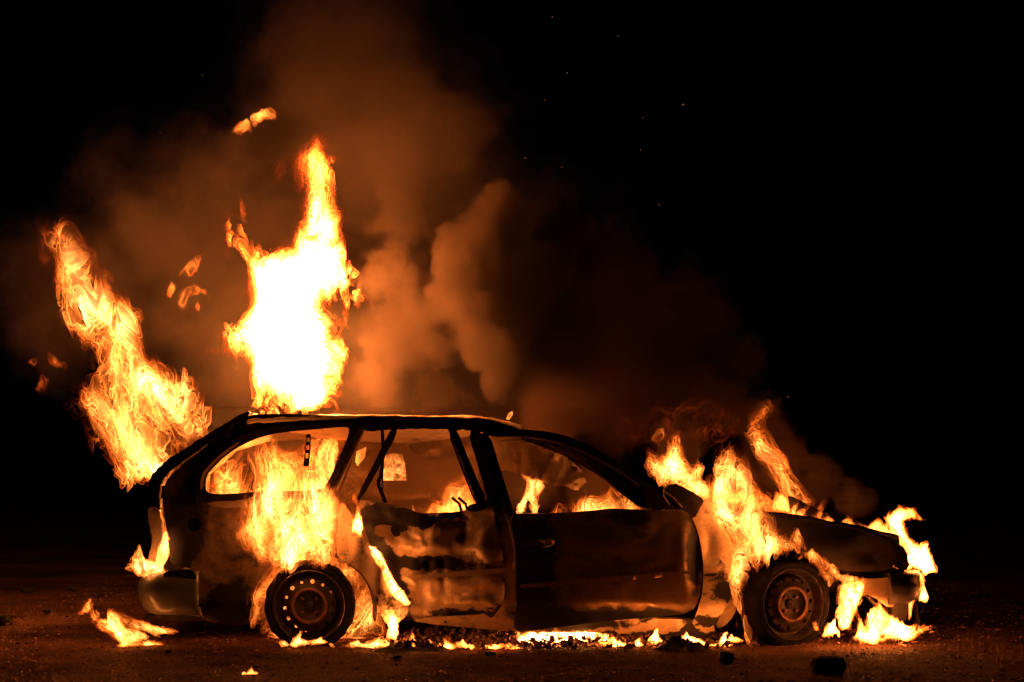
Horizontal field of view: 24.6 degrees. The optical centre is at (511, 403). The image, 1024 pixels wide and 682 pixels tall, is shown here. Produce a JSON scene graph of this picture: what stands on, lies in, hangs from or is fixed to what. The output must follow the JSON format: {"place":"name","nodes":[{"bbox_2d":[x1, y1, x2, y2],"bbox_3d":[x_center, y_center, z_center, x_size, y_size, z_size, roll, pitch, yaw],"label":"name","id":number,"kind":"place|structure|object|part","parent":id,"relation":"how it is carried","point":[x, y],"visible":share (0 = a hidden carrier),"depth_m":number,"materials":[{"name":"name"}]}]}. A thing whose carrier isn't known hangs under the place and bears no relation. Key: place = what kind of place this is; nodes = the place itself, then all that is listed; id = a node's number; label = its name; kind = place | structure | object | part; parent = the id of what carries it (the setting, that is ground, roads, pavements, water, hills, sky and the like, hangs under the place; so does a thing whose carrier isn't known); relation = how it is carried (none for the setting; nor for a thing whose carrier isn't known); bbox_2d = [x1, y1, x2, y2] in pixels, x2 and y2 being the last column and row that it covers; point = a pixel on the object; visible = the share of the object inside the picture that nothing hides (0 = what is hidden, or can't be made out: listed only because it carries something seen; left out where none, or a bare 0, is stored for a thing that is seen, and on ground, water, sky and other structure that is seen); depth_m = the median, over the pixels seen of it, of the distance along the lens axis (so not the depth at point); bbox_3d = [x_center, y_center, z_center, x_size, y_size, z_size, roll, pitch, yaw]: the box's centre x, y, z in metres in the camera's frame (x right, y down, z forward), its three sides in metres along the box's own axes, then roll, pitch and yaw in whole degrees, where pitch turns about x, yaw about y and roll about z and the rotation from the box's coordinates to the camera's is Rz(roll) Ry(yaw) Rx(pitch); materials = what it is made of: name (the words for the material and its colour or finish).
{"place":"outdoors","nodes":[
{"label":"outdoors","id":0,"kind":"place"},
{"bbox_2d":[0,407,1023,681],"bbox_3d":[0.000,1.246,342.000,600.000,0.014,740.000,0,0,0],"label":"ground","id":1,"kind":"structure","parent":0,"point":[938,491],"depth_m":27.18,"materials":[{"name":"brown soil"}]},
{"bbox_2d":[0,614,12,625],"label":"charred chunk","id":2,"kind":"object","parent":1,"relation":"on","point":[6,618],"visible":1,"depth_m":13.14,"materials":[{"name":"black"}]},
{"bbox_2d":[21,587,34,592],"bbox_3d":[-3.171,1.227,15.368,0.093,0.039,0.059,0,0,-17],"label":"charred chunk","id":3,"kind":"object","parent":1,"relation":"on","point":[28,590],"visible":1,"depth_m":15.35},
{"bbox_2d":[42,609,50,613],"bbox_3d":[-2.752,1.232,13.867,0.048,0.029,0.038,0,0,-23],"label":"charred chunk","id":4,"kind":"object","parent":1,"relation":"on","point":[45,611],"visible":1,"depth_m":13.86,"materials":[{"name":"black"}]},
{"bbox_2d":[68,586,77,590],"bbox_3d":[-2.904,1.230,15.521,0.058,0.033,0.058,0,0,38],"label":"charred chunk","id":5,"kind":"object","parent":1,"relation":"on","point":[73,588],"visible":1,"depth_m":15.50,"materials":[{"name":"black"}]},
{"bbox_2d":[393,655,401,659],"bbox_3d":[-0.556,1.233,11.377,0.048,0.022,0.042,0,0,0],"label":"charred chunk","id":6,"kind":"object","parent":1,"relation":"on","point":[397,657],"visible":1,"depth_m":11.36,"materials":[{"name":"black"}]},
{"bbox_2d":[374,639,453,651],"bbox_3d":[-0.490,1.210,11.784,0.410,0.064,0.235,0,0,0],"label":"burnt rubble heap","id":7,"kind":"object","parent":1,"relation":"on","point":[413,645],"visible":1,"depth_m":11.73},
{"bbox_2d":[485,652,495,655],"bbox_3d":[-0.107,1.234,11.545,0.055,0.020,0.034,0,0,0],"label":"charred chunk","id":8,"kind":"object","parent":1,"relation":"on","point":[490,653],"visible":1,"depth_m":11.53,"materials":[{"name":"black"}]},
{"bbox_2d":[138,411,923,646],"bbox_3d":[0.095,0.660,12.795,4.237,1.235,1.799,0,0,0],"label":"burning car","id":9,"kind":"object","parent":1,"relation":"on","point":[348,543],"visible":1,"depth_m":12.04,"materials":[{"name":"metal"}]},
{"bbox_3d":[-1.220,0.299,12.105,0.837,0.406,0.190,0,0,0],"label":"window frame","id":10,"kind":"part","parent":9,"relation":"part of","materials":[{"name":"black metal"}]},
{"bbox_3d":[-0.415,0.595,12.096,0.757,1.073,0.281,0,0,0],"label":"rear door","id":11,"kind":"part","parent":9,"relation":"part of","materials":[{"name":"metal"}]},
{"bbox_3d":[0.406,0.648,12.051,1.124,1.046,0.244,0,0,0],"label":"front door","id":12,"kind":"part","parent":9,"relation":"part of","materials":[{"name":"metal"}]},
{"bbox_2d":[785,496,833,520],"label":"flame","id":13,"kind":"structure","parent":9,"relation":"on","point":[799,506],"depth_m":12.27,"materials":[{"name":"orange"}]},
{"bbox_2d":[371,625,735,649],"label":"burnt litter","id":14,"kind":"object","parent":1,"relation":"on","point":[566,640],"visible":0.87,"depth_m":12.05,"materials":[{"name":"orange"}]},
{"bbox_2d":[653,635,711,650],"bbox_3d":[0.852,1.201,11.812,0.289,0.078,0.206,0,0,26],"label":"burnt rubble heap","id":15,"kind":"object","parent":1,"relation":"on","point":[677,643],"visible":1,"depth_m":11.77,"materials":[{"name":"black"}]},
{"bbox_2d":[719,651,734,663],"bbox_3d":[1.028,1.218,11.213,0.070,0.063,0.063,13,-6,-28],"label":"charred chunk","id":16,"kind":"object","parent":1,"relation":"on","point":[727,657],"visible":1,"depth_m":11.19,"materials":[{"name":"black"}]},
{"bbox_2d":[809,655,846,674],"bbox_3d":[1.456,1.208,10.800,0.172,0.091,0.107,0,0,-7],"label":"charred brick","id":17,"kind":"object","parent":1,"relation":"on","point":[822,665],"visible":1,"depth_m":10.76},
{"bbox_2d":[944,634,952,637],"bbox_3d":[2.306,1.232,12.400,0.048,0.025,0.037,0,0,0],"label":"charred chunk","id":18,"kind":"object","parent":1,"relation":"on","point":[948,635],"visible":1,"depth_m":12.39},
{"bbox_2d":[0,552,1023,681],"bbox_3d":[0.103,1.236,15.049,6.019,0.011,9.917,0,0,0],"label":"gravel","id":19,"kind":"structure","parent":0,"point":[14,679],"depth_m":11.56,"materials":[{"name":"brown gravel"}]},
{"bbox_2d":[0,0,1023,406],"label":"sky","id":20,"kind":"structure","parent":0,"point":[830,213],"materials":[{"name":"black"}]}
]}

